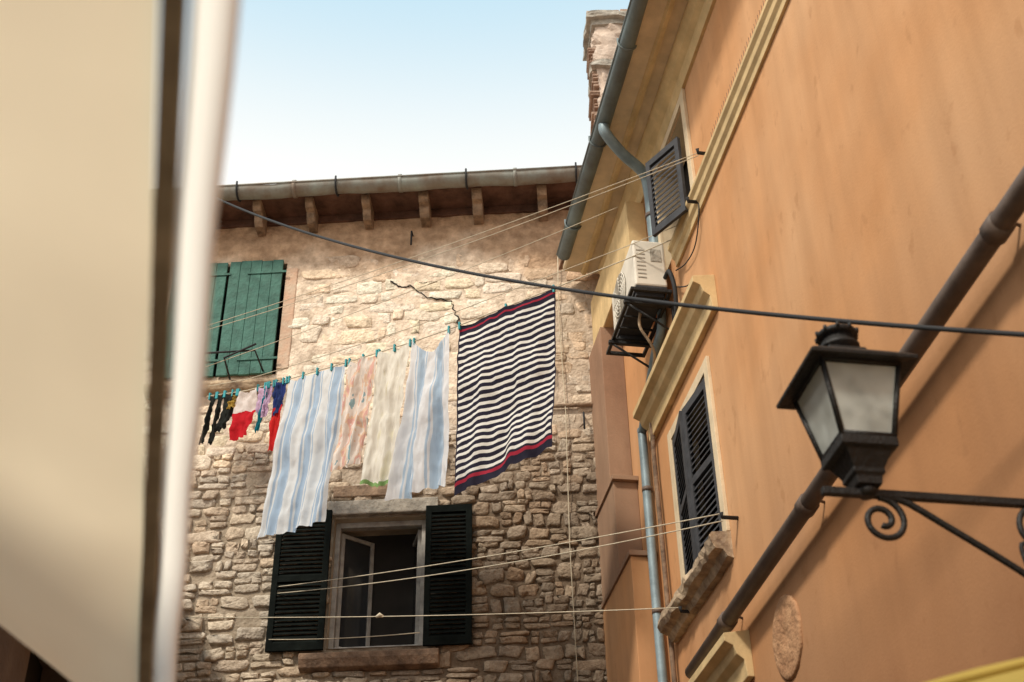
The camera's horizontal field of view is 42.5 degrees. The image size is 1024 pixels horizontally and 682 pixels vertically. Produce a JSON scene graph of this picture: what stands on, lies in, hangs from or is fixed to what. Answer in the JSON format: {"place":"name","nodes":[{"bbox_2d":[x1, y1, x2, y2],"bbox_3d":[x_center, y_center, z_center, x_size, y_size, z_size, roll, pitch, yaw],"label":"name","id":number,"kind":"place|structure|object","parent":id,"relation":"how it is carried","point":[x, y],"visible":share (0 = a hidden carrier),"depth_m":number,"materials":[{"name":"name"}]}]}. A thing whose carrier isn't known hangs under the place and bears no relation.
{"place":"outdoors","nodes":[
{"label":"outdoors","id":0,"kind":"place"},
{"bbox_2d":[213,285,284,376],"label":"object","id":1,"kind":"object","parent":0,"point":[278,328],"depth_m":15.59,"materials":[{"name":"black"}]},
{"bbox_2d":[139,210,606,681],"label":"mortar wall","id":2,"kind":"structure","parent":0,"point":[300,251],"depth_m":14.79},
{"bbox_2d":[167,263,228,378],"bbox_3d":[-3.649,-0.246,15.101,0.636,1.610,0.035,-3,-35,3],"label":"green shutter leaf","id":3,"kind":"object","parent":2,"relation":"attached to","point":[218,287],"visible":0.27,"depth_m":15.11,"materials":[{"name":"paint"}]},
{"bbox_2d":[207,273,230,361],"bbox_3d":[-3.514,-0.272,15.077,0.466,1.248,0.008,-3,-35,3],"label":"green shutter leaf strap","id":4,"kind":"object","parent":3,"relation":"attached to","point":[217,360],"visible":0.36,"depth_m":15.41,"materials":[{"name":"paint"}]},
{"bbox_2d":[146,377,281,399],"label":"sill","id":5,"kind":"structure","parent":2,"relation":"attached to","point":[243,384],"depth_m":14.45,"materials":[{"name":"stone"}]},
{"bbox_2d":[223,343,256,379],"bbox_3d":[-3.039,0.208,14.400,0.252,0.252,0.548,23,-42,-30],"label":"clothes bar","id":6,"kind":"object","parent":5,"relation":"on","point":[245,348],"visible":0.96,"depth_m":14.34,"materials":[{"name":"metal"}]},
{"bbox_2d":[167,264,286,379],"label":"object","id":7,"kind":"object","parent":2,"relation":"attached to","point":[283,276],"visible":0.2,"depth_m":15.71,"materials":[{"name":"paint"}]},
{"bbox_2d":[207,349,263,370],"bbox_3d":[-3.058,0.153,14.390,0.807,0.073,0.319,14,-38,-20],"label":"clothes bar","id":8,"kind":"object","parent":2,"relation":"attached to","point":[233,351],"visible":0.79,"depth_m":14.36,"materials":[{"name":"metal"}]},
{"bbox_2d":[216,260,283,376],"bbox_3d":[-2.986,-0.281,15.073,0.626,1.611,0.035,-3,-35,3],"label":"green shutter leaf","id":9,"kind":"object","parent":2,"relation":"attached to","point":[246,292],"visible":0.98,"depth_m":15.04,"materials":[{"name":"paint"}]},
{"bbox_2d":[237,270,286,360],"bbox_3d":[-2.853,-0.305,15.047,0.460,1.248,0.008,-3,-35,3],"label":"green shutter leaf strap","id":10,"kind":"object","parent":9,"relation":"attached to","point":[262,272],"visible":0.93,"depth_m":14.71,"materials":[{"name":"paint"}]},
{"bbox_2d":[276,268,297,369],"bbox_3d":[-2.566,-0.256,15.101,0.138,1.420,0.076,-3,-35,3],"label":"window jamb","id":11,"kind":"object","parent":2,"relation":"attached to","point":[284,347],"depth_m":15.05,"materials":[{"name":"beige paint"}]},
{"bbox_2d":[265,510,332,652],"bbox_3d":[-2.114,2.372,13.129,0.560,1.500,0.040,-3,-35,3],"label":"shutter","id":12,"kind":"object","parent":2,"relation":"attached to","point":[277,580],"visible":0.85,"depth_m":13.05,"materials":[{"name":"black paint"}]},
{"bbox_2d":[152,184,547,240],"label":"rafter tails","id":13,"kind":"object","parent":2,"relation":"attached to","point":[260,224],"visible":0.66,"depth_m":15.59,"materials":[{"name":"wood"}]},
{"bbox_2d":[153,182,575,220],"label":"eave soffit","id":14,"kind":"structure","parent":13,"relation":"on","point":[351,203],"depth_m":15.70,"materials":[{"name":"wood"}]},
{"bbox_2d":[153,167,580,204],"bbox_3d":[-2.100,-1.780,15.479,6.850,0.135,0.210,-3,-35,3],"label":"eave gutter","id":15,"kind":"object","parent":2,"relation":"attached to","point":[408,184],"visible":0.59,"depth_m":15.39,"materials":[{"name":"metal"}]},
{"bbox_2d":[235,181,241,201],"bbox_3d":[-3.223,-1.735,15.536,0.024,0.179,0.257,-3,-35,2],"label":"gutter strap","id":16,"kind":"object","parent":15,"relation":"attached to","point":[236,190],"visible":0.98,"depth_m":15.46,"materials":[{"name":"metal"}]},
{"bbox_2d":[291,180,297,198],"bbox_3d":[-2.555,-1.788,15.520,0.040,0.218,0.218,-3,-35,3],"label":"gutter joint","id":17,"kind":"object","parent":15,"relation":"attached to","point":[293,190],"visible":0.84,"depth_m":15.43,"materials":[{"name":"metal"}]},
{"bbox_2d":[334,175,339,196],"bbox_3d":[-2.055,-1.793,15.484,0.024,0.179,0.257,-3,-35,2],"label":"gutter strap","id":18,"kind":"object","parent":15,"relation":"attached to","point":[336,192],"visible":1,"depth_m":15.40,"materials":[{"name":"metal"}]},
{"bbox_2d":[153,165,581,189],"bbox_3d":[-2.108,-1.887,15.426,6.850,0.024,0.024,-3,-35,3],"label":"eave gutter lip","id":19,"kind":"object","parent":15,"relation":"attached to","point":[409,175],"visible":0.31,"depth_m":15.38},
{"bbox_2d":[398,174,402,192],"bbox_3d":[-1.308,-1.850,15.465,0.040,0.218,0.218,-3,-35,3],"label":"gutter joint","id":20,"kind":"object","parent":15,"relation":"attached to","point":[399,185],"visible":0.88,"depth_m":15.37,"materials":[{"name":"metal"}]},
{"bbox_2d":[465,168,468,189],"bbox_3d":[-0.529,-1.869,15.416,0.024,0.179,0.257,-3,-35,2],"label":"gutter strap","id":21,"kind":"object","parent":15,"relation":"attached to","point":[467,187],"visible":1,"depth_m":15.33,"materials":[{"name":"metal"}]},
{"bbox_2d":[513,168,517,185],"bbox_3d":[0.040,-1.917,15.405,0.040,0.218,0.218,-3,-35,3],"label":"gutter joint","id":22,"kind":"object","parent":15,"relation":"attached to","point":[515,177],"visible":0.94,"depth_m":15.31,"materials":[{"name":"metal"}]},
{"bbox_2d":[575,162,576,183],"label":"gutter strap","id":23,"kind":"object","parent":15,"relation":"attached to","point":[576,172],"visible":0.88,"depth_m":15.27,"materials":[{"name":"metal"}]},
{"bbox_3d":[-1.803,-1.136,17.499,7.403,1.130,4.344,-1,-35,0],"label":"roof","id":24,"kind":"object","parent":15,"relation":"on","visible":0},
{"bbox_2d":[583,9,626,135],"bbox_3d":[1.508,-2.891,18.112,0.889,4.067,0.886,-1,-35,0],"label":"chimney","id":25,"kind":"object","parent":24,"relation":"on","point":[602,31],"visible":0.33,"depth_m":18.69,"materials":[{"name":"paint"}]},
{"bbox_2d":[298,648,439,673],"bbox_3d":[-1.367,3.050,12.601,1.350,0.176,0.130,-3,-35,3],"label":"window sill","id":26,"kind":"structure","parent":2,"relation":"attached to","point":[399,659],"depth_m":12.55,"materials":[{"name":"stone"}]},
{"bbox_2d":[138,232,606,681],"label":"rubble stones","id":27,"kind":"object","parent":2,"relation":"in","point":[201,540],"visible":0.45,"depth_m":13.40,"materials":[{"name":"stone"}]},
{"bbox_2d":[175,202,570,229],"bbox_3d":[-1.942,-1.465,15.870,6.900,0.104,0.080,-3,-35,3],"label":"wall plate","id":28,"kind":"object","parent":2,"relation":"attached to","point":[438,213],"depth_m":15.81,"materials":[{"name":"wood"}]},
{"bbox_2d":[333,484,416,498],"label":"wood lintel","id":29,"kind":"structure","parent":2,"relation":"attached to","point":[352,492],"depth_m":13.68,"materials":[{"name":"wood"}]},
{"bbox_2d":[326,515,425,649],"bbox_3d":[-1.328,2.501,13.300,0.940,1.400,0.410,-3,-35,3],"label":"reveal","id":30,"kind":"object","parent":2,"relation":"attached to","point":[382,532],"visible":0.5,"depth_m":13.58,"materials":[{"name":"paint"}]},
{"bbox_2d":[328,520,425,648],"bbox_3d":[-1.333,2.458,13.238,0.940,1.400,0.080,-3,-35,3],"label":"window frame","id":31,"kind":"object","parent":30,"relation":"attached to","point":[382,525],"visible":0.59,"depth_m":13.40,"materials":[{"name":"white paint"}]},
{"bbox_2d":[335,533,374,647],"bbox_3d":[-1.601,2.583,13.392,0.400,1.260,0.040,24,-42,-31],"label":"window sash","id":32,"kind":"object","parent":31,"relation":"attached to","point":[354,602],"depth_m":13.40,"materials":[{"name":"wood"}]},
{"bbox_2d":[412,529,421,643],"bbox_3d":[-0.984,2.573,13.393,0.040,1.260,0.400,7,-36,-12],"label":"casement","id":33,"kind":"object","parent":31,"relation":"attached to","point":[418,538],"depth_m":13.32,"materials":[{"name":"wood"}]},
{"bbox_2d":[328,497,438,516],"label":"lintel","id":34,"kind":"structure","parent":2,"relation":"attached to","point":[356,508],"depth_m":13.55,"materials":[{"name":"stone"}]},
{"bbox_2d":[410,230,413,244],"bbox_3d":[-1.181,-1.193,15.552,0.023,0.231,0.134,-3,-35,3],"label":"wall hook","id":35,"kind":"object","parent":2,"relation":"attached to","point":[411,234],"depth_m":15.50,"materials":[{"name":"metal"}]},
{"bbox_2d":[390,281,459,323],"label":"wall crack","id":36,"kind":"structure","parent":2,"relation":"attached to","point":[430,297],"depth_m":15.09,"materials":[{"name":"black"}]},
{"bbox_2d":[423,504,471,646],"bbox_3d":[-0.632,2.298,13.063,0.470,1.500,0.040,-3,-35,3],"label":"shutter","id":37,"kind":"object","parent":2,"relation":"attached to","point":[444,638],"visible":0.98,"depth_m":13.03,"materials":[{"name":"black paint"}]},
{"bbox_2d":[557,256,577,681],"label":"facade cable","id":38,"kind":"object","parent":2,"relation":"attached to","point":[567,479],"visible":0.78,"depth_m":13.57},
{"bbox_2d":[554,402,592,407],"bbox_3d":[0.593,0.691,14.113,0.600,0.043,0.044,-3,-35,3],"label":"wall tie","id":39,"kind":"object","parent":2,"relation":"attached to","point":[588,404],"depth_m":14.09,"materials":[{"name":"wood"}]},
{"bbox_2d":[583,412,585,428],"bbox_3d":[0.764,0.858,13.965,0.023,0.231,0.134,-3,-35,3],"label":"wall hook","id":40,"kind":"object","parent":2,"relation":"attached to","point":[584,427],"depth_m":13.90,"materials":[{"name":"metal"}]},
{"bbox_2d":[355,534,416,645],"bbox_3d":[-1.274,2.976,13.979,1.340,2.000,1.150,-3,-35,3],"label":"room","id":41,"kind":"object","parent":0,"point":[393,553],"visible":0.33,"depth_m":13.56,"materials":[{"name":"black"}]},
{"bbox_2d":[153,0,629,188],"label":"sky","id":42,"kind":"structure","parent":0,"point":[322,89],"materials":[{"name":"blue"}]},
{"label":"ground","id":43,"kind":"structure","parent":0,"visible":0},
{"bbox_2d":[0,607,140,681],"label":"facade","id":44,"kind":"structure","parent":43,"relation":"on","point":[15,652],"depth_m":8.52,"materials":[{"name":"paint"}]},
{"bbox_2d":[25,650,42,681],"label":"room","id":45,"kind":"object","parent":44,"relation":"attached to","point":[34,671],"depth_m":9.89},
{"bbox_2d":[35,653,66,681],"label":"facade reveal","id":46,"kind":"object","parent":44,"relation":"attached to","point":[50,673],"visible":0.22,"depth_m":10.09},
{"bbox_2d":[0,0,240,681],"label":"awning","id":47,"kind":"object","parent":44,"relation":"attached to","point":[80,252],"visible":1,"depth_m":1.93,"materials":[{"name":"beige fabric"}]},
{"bbox_2d":[140,465,160,607],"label":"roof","id":48,"kind":"structure","parent":44,"relation":"on","point":[158,569],"depth_m":12.22,"materials":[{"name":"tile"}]},
{"bbox_2d":[603,556,657,681],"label":"buttress","id":49,"kind":"structure","parent":43,"relation":"on","point":[629,644],"depth_m":11.72,"materials":[{"name":"orange paint"}]},
{"bbox_2d":[595,474,657,608],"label":"pier ledges","id":50,"kind":"object","parent":49,"relation":"on","point":[630,479],"visible":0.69,"depth_m":12.70,"materials":[{"name":"orange paint"}]},
{"bbox_2d":[589,327,642,598],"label":"pier","id":51,"kind":"structure","parent":50,"relation":"on","point":[619,512],"depth_m":13.22,"materials":[{"name":"orange paint"}]},
{"bbox_2d":[591,201,647,344],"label":"pier","id":52,"kind":"structure","parent":51,"relation":"on","point":[631,227],"depth_m":13.67,"materials":[{"name":"paint"}]},
{"bbox_2d":[623,0,1023,681],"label":"facade","id":53,"kind":"structure","parent":43,"relation":"on","point":[871,164],"depth_m":7.61,"materials":[{"name":"orange paint"}]},
{"bbox_2d":[206,226,675,400],"bbox_3d":[-0.872,-0.156,12.982,5.514,0.414,0.028,-19,-39,23],"label":"clothes line","id":54,"kind":"object","parent":53,"relation":"attached to","point":[268,384],"visible":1,"depth_m":13.08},
{"bbox_2d":[198,395,215,444],"bbox_3d":[-3.205,0.835,13.913,0.128,0.609,0.079,-11,-36,13],"label":"black sock","id":55,"kind":"object","parent":54,"relation":"hanging from","point":[206,425],"visible":1,"depth_m":13.90,"materials":[{"name":"fabric"}]},
{"bbox_2d":[208,394,222,444],"bbox_3d":[-3.108,0.826,13.843,0.114,0.632,0.079,-1,-35,0],"label":"black sock","id":56,"kind":"object","parent":54,"relation":"hanging from","point":[215,419],"visible":1,"depth_m":13.86,"materials":[{"name":"fabric"}]},
{"bbox_2d":[214,393,235,432],"bbox_3d":[-2.996,0.735,13.819,0.230,0.477,0.078,-13,-37,16],"label":"black top","id":57,"kind":"object","parent":54,"relation":"hanging from","point":[225,415],"visible":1,"depth_m":13.80,"materials":[{"name":"fabric"}]},
{"bbox_2d":[226,393,236,408],"bbox_3d":[-2.939,0.633,13.864,0.114,0.219,0.083,-1,-35,0],"label":"ochre cloth","id":58,"kind":"object","parent":54,"relation":"hanging from","point":[232,403],"visible":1,"depth_m":13.84,"materials":[{"name":"fabric"}]},
{"bbox_2d":[229,388,256,440],"bbox_3d":[-2.778,0.748,13.655,0.300,0.615,0.083,-15,-37,19],"label":"red white shirt","id":59,"kind":"object","parent":54,"relation":"hanging from","point":[243,412],"visible":1,"depth_m":13.66,"materials":[{"name":"fabric"}]},
{"bbox_2d":[255,386,266,414],"bbox_3d":[-2.589,0.611,13.614,0.125,0.379,0.112,-1,-35,0],"label":"lilac top","id":60,"kind":"object","parent":54,"relation":"hanging from","point":[259,398],"visible":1,"depth_m":13.64,"materials":[{"name":"fabric"}]},
{"bbox_2d":[254,387,267,432],"bbox_3d":[-2.572,0.695,13.552,0.110,0.572,0.071,-1,-35,0],"label":"teal sock","id":61,"kind":"object","parent":54,"relation":"hanging from","point":[258,422],"visible":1,"depth_m":13.50,"materials":[{"name":"fabric"}]},
{"bbox_2d":[261,384,272,417],"bbox_3d":[-2.516,0.614,13.573,0.114,0.409,0.072,-1,-35,0],"label":"lilac cloth","id":62,"kind":"object","parent":54,"relation":"hanging from","point":[266,401],"visible":1,"depth_m":13.55,"materials":[{"name":"fabric"}]},
{"bbox_2d":[268,382,285,450],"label":"red navy shorts","id":63,"kind":"object","parent":54,"relation":"hanging from","point":[274,424],"visible":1,"depth_m":13.34,"materials":[{"name":"fabric"}]},
{"bbox_2d":[272,382,283,415],"bbox_3d":[-2.409,0.586,13.514,0.142,0.425,0.087,-28,-43,33],"label":"navy vest","id":64,"kind":"object","parent":54,"relation":"hanging from","point":[279,399],"visible":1,"depth_m":13.52,"materials":[{"name":"fabric"}]},
{"bbox_2d":[257,365,345,538],"bbox_3d":[-2.047,1.059,12.921,0.876,1.862,0.186,-21,-40,26],"label":"striped sheet","id":65,"kind":"object","parent":54,"relation":"hanging from","point":[306,441],"visible":1,"depth_m":12.90,"materials":[{"name":"fabric"}]},
{"bbox_2d":[330,356,376,471],"bbox_3d":[-1.530,0.685,12.820,0.431,1.289,0.168,-19,-39,24],"label":"floral towel","id":66,"kind":"object","parent":54,"relation":"hanging from","point":[357,394],"visible":1,"depth_m":12.85,"materials":[{"name":"fabric"}]},
{"bbox_2d":[360,343,409,487],"bbox_3d":[-1.193,0.705,12.581,0.460,1.578,0.150,-16,-38,20],"label":"cream towel","id":67,"kind":"object","parent":54,"relation":"hanging from","point":[388,398],"visible":0.97,"depth_m":12.58,"materials":[{"name":"fabric"}]},
{"bbox_2d":[385,333,448,500],"bbox_3d":[-0.841,0.680,12.338,0.610,1.795,0.195,-15,-37,19],"label":"striped sheet","id":68,"kind":"object","parent":54,"relation":"hanging from","point":[420,458],"visible":1,"depth_m":12.23,"materials":[{"name":"fabric"}]},
{"bbox_2d":[454,290,555,495],"bbox_3d":[-0.059,0.433,11.996,1.083,1.905,0.116,-19,-39,24],"label":"striped beach towel","id":69,"kind":"object","parent":54,"relation":"hanging from","point":[506,369],"visible":1,"depth_m":12.01,"materials":[{"name":"fabric"}]},
{"bbox_2d":[188,514,722,639],"bbox_3d":[-0.494,2.212,11.714,5.920,1.278,1.123,-24,-41,29],"label":"empty clothes line","id":70,"kind":"object","parent":53,"relation":"attached to","point":[471,569],"visible":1,"depth_m":11.36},
{"bbox_2d":[375,613,383,617],"bbox_3d":[-1.195,2.475,11.900,0.078,0.049,0.048,-1,-35,0],"label":"line knot","id":71,"kind":"object","parent":70,"relation":"attached to","point":[379,615],"visible":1,"depth_m":11.89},
{"bbox_2d":[219,199,1023,336],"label":"overhead cable","id":72,"kind":"object","parent":53,"relation":"attached to","point":[896,325],"visible":0.93,"depth_m":7.27,"materials":[{"name":"rubber"}]},
{"bbox_2d":[563,0,687,273],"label":"soffit","id":73,"kind":"structure","parent":53,"relation":"on","point":[651,21],"depth_m":12.96,"materials":[{"name":"beige paint"}]},
{"bbox_2d":[558,260,563,269],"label":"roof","id":74,"kind":"structure","parent":73,"relation":"on","point":[560,267],"depth_m":14.96,"materials":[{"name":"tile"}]},
{"bbox_2d":[557,0,647,259],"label":"gutter","id":75,"kind":"object","parent":73,"relation":"attached to","point":[628,40],"visible":0.96,"depth_m":12.81,"materials":[{"name":"grey metal"}]},
{"bbox_2d":[564,219,581,230],"bbox_3d":[0.660,-1.246,14.238,0.192,0.146,0.024,4,-35,-8],"label":"gutter strap","id":76,"kind":"object","parent":75,"relation":"attached to","point":[577,229],"visible":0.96,"depth_m":14.21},
{"bbox_2d":[556,0,631,254],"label":"gutter lip","id":77,"kind":"object","parent":75,"relation":"attached to","point":[595,122],"visible":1,"depth_m":12.95,"materials":[{"name":"metal"}]},
{"bbox_2d":[588,136,606,147],"bbox_3d":[0.860,-1.985,13.188,0.192,0.146,0.024,4,-35,-8],"label":"gutter strap","id":78,"kind":"object","parent":75,"relation":"attached to","point":[595,146],"visible":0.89,"depth_m":13.16,"materials":[{"name":"metal"}]},
{"bbox_2d":[616,38,636,50],"bbox_3d":[1.060,-2.724,12.137,0.192,0.146,0.024,4,-35,-8],"label":"gutter strap","id":79,"kind":"object","parent":75,"relation":"attached to","point":[622,48],"visible":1,"depth_m":12.11,"materials":[{"name":"metal"}]},
{"bbox_2d":[580,0,674,274],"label":"soffit bead","id":80,"kind":"object","parent":73,"relation":"attached to","point":[643,88],"visible":0.8,"depth_m":12.91,"materials":[{"name":"paint"}]},
{"bbox_2d":[598,123,657,241],"bbox_3d":[1.150,-1.466,12.726,0.744,1.369,0.155,28,-45,-35],"label":"downpipe","id":81,"kind":"object","parent":53,"relation":"attached to","point":[624,155],"visible":0.66,"depth_m":12.88,"materials":[{"name":"metal"}]},
{"bbox_2d":[606,240,677,430],"bbox_3d":[1.191,-0.097,12.111,0.470,1.424,1.202,4,-35,-8],"label":"air conditioner","id":82,"kind":"object","parent":53,"relation":"attached to","point":[644,274],"visible":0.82,"depth_m":12.11,"materials":[{"name":"white metal"}]},
{"bbox_2d":[637,296,667,681],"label":"downpipe","id":83,"kind":"object","parent":53,"relation":"attached to","point":[652,552],"visible":0.57,"depth_m":11.86,"materials":[{"name":"metal"}]},
{"bbox_2d":[642,485,652,491],"bbox_3d":[1.247,1.371,12.137,0.097,0.040,0.097,-1,-35,0],"label":"pipe clip","id":84,"kind":"object","parent":83,"relation":"attached to","point":[647,487],"visible":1,"depth_m":12.11,"materials":[{"name":"metal"}]},
{"bbox_2d":[598,0,715,274],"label":"cornice","id":85,"kind":"structure","parent":53,"relation":"attached to","point":[687,41],"depth_m":12.37,"materials":[{"name":"paint"}]},
{"bbox_2d":[652,607,662,613],"bbox_3d":[1.265,2.353,11.449,0.097,0.040,0.097,-1,-35,0],"label":"pipe clip","id":86,"kind":"object","parent":53,"relation":"attached to","point":[657,610],"visible":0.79,"depth_m":11.41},
{"bbox_2d":[650,422,676,681],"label":"conduit","id":87,"kind":"object","parent":53,"relation":"attached to","point":[663,558],"visible":0.88,"depth_m":11.51,"materials":[{"name":"metal"}]},
{"bbox_2d":[653,88,695,268],"bbox_3d":[1.497,-1.463,12.273,0.030,1.290,1.200,4,-35,-8],"label":"attic surround","id":88,"kind":"object","parent":53,"relation":"attached to","point":[681,104],"visible":0.5,"depth_m":12.09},
{"bbox_2d":[645,137,687,236],"bbox_3d":[1.386,-1.390,11.852,0.035,0.870,0.440,22,-41,-29],"label":"attic shutter","id":89,"kind":"object","parent":88,"relation":"attached to","point":[651,164],"visible":0.98,"depth_m":11.83,"materials":[{"name":"wood"}]},
{"bbox_2d":[633,275,717,441],"bbox_3d":[1.395,0.195,11.489,0.190,0.339,2.130,4,-35,-8],"label":"window hood","id":90,"kind":"object","parent":53,"relation":"attached to","point":[684,338],"depth_m":11.32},
{"bbox_2d":[657,112,708,568],"bbox_3d":[1.622,-0.048,11.481,0.220,4.300,1.290,4,-35,-8],"label":"facade reveal","id":91,"kind":"object","parent":53,"relation":"attached to","point":[679,133],"visible":0.17,"depth_m":12.46,"materials":[{"name":"paint"}]},
{"bbox_2d":[678,606,689,612],"bbox_3d":[1.397,2.150,10.537,0.148,0.055,0.048,8,-36,-13],"label":"line hook","id":92,"kind":"object","parent":53,"relation":"attached to","point":[681,610],"visible":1,"depth_m":10.52,"materials":[{"name":"metal"}]},
{"bbox_2d":[672,411,696,574],"bbox_3d":[1.441,1.328,10.948,0.040,1.440,0.520,0,-35,-1],"label":"shutter","id":93,"kind":"object","parent":53,"relation":"attached to","point":[681,472],"visible":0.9,"depth_m":10.97,"materials":[{"name":"grey paint"}]},
{"bbox_2d":[675,202,699,270],"bbox_3d":[1.536,-0.908,11.561,0.012,0.500,0.817,4,-35,-8],"label":"facade cable","id":94,"kind":"object","parent":53,"relation":"attached to","point":[696,238],"visible":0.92,"depth_m":11.25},
{"bbox_2d":[686,197,697,203],"bbox_3d":[1.554,-1.202,11.281,0.148,0.055,0.048,8,-36,-13],"label":"line hook","id":95,"kind":"object","parent":53,"relation":"attached to","point":[691,201],"visible":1,"depth_m":11.26,"materials":[{"name":"metal"}]},
{"bbox_2d":[657,531,733,642],"bbox_3d":[1.418,1.958,10.383,0.175,0.236,1.620,4,-35,-8],"label":"window sill","id":96,"kind":"structure","parent":53,"relation":"attached to","point":[702,577],"depth_m":10.18,"materials":[{"name":"stone"}]},
{"bbox_2d":[667,356,729,583],"bbox_3d":[1.503,1.125,10.768,0.030,1.575,1.270,4,-35,-8],"label":"window surround","id":97,"kind":"object","parent":53,"relation":"attached to","point":[704,371],"visible":0.77,"depth_m":10.61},
{"bbox_2d":[682,378,721,556],"bbox_3d":[1.532,1.025,10.518,0.040,1.440,0.530,8,-36,-13],"label":"shutter","id":98,"kind":"object","parent":97,"relation":"attached to","point":[697,477],"visible":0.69,"depth_m":10.58,"materials":[{"name":"grey paint"}]},
{"bbox_2d":[696,148,704,154],"bbox_3d":[1.611,-1.588,11.080,0.148,0.055,0.048,8,-36,-13],"label":"line hook","id":99,"kind":"object","parent":53,"relation":"attached to","point":[700,152],"visible":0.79,"depth_m":11.06,"materials":[{"name":"metal"}]},
{"bbox_2d":[206,153,698,366],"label":"empty clothes lines","id":100,"kind":"object","parent":99,"relation":"attached to","point":[449,250],"visible":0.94,"depth_m":13.27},
{"bbox_2d":[683,158,719,533],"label":"rooms","id":101,"kind":"object","parent":53,"relation":"attached to","point":[686,177],"depth_m":11.39,"materials":[{"name":"black"}]},
{"bbox_2d":[688,630,754,681],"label":"window hood","id":102,"kind":"object","parent":53,"relation":"attached to","point":[728,658],"depth_m":9.23,"materials":[{"name":"stone"}]},
{"bbox_2d":[668,0,789,266],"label":"string course","id":103,"kind":"object","parent":53,"relation":"attached to","point":[761,39],"visible":1,"depth_m":10.49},
{"bbox_2d":[711,0,765,136],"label":"bird spikes","id":104,"kind":"object","parent":103,"relation":"on","point":[736,69],"visible":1,"depth_m":10.27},
{"bbox_2d":[719,512,738,519],"bbox_3d":[1.585,1.281,9.650,0.148,0.055,0.048,8,-36,-13],"label":"line hook","id":105,"kind":"object","parent":53,"relation":"attached to","point":[726,517],"visible":1,"depth_m":9.63,"materials":[{"name":"metal"}]},
{"bbox_2d":[772,594,802,679],"bbox_3d":[1.758,1.899,8.461,0.028,0.545,0.513,4,-35,-8],"label":"stone plaque","id":106,"kind":"object","parent":53,"relation":"attached to","point":[787,638],"visible":1,"depth_m":8.43,"materials":[{"name":"stone"}]},
{"bbox_2d":[685,166,1023,678],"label":"drain pipe","id":107,"kind":"object","parent":53,"relation":"attached to","point":[1000,223],"visible":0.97,"depth_m":6.55,"materials":[{"name":"metal"}]},
{"bbox_2d":[776,321,1023,576],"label":"street lamp","id":108,"kind":"object","parent":53,"relation":"attached to","point":[841,395],"visible":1,"depth_m":5.28,"materials":[{"name":"black metal"}]},
{"bbox_2d":[928,658,1023,681],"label":"yellow awning","id":109,"kind":"object","parent":53,"relation":"attached to","point":[1010,671],"visible":1,"depth_m":3.18,"materials":[{"name":"fabric"}]}
]}

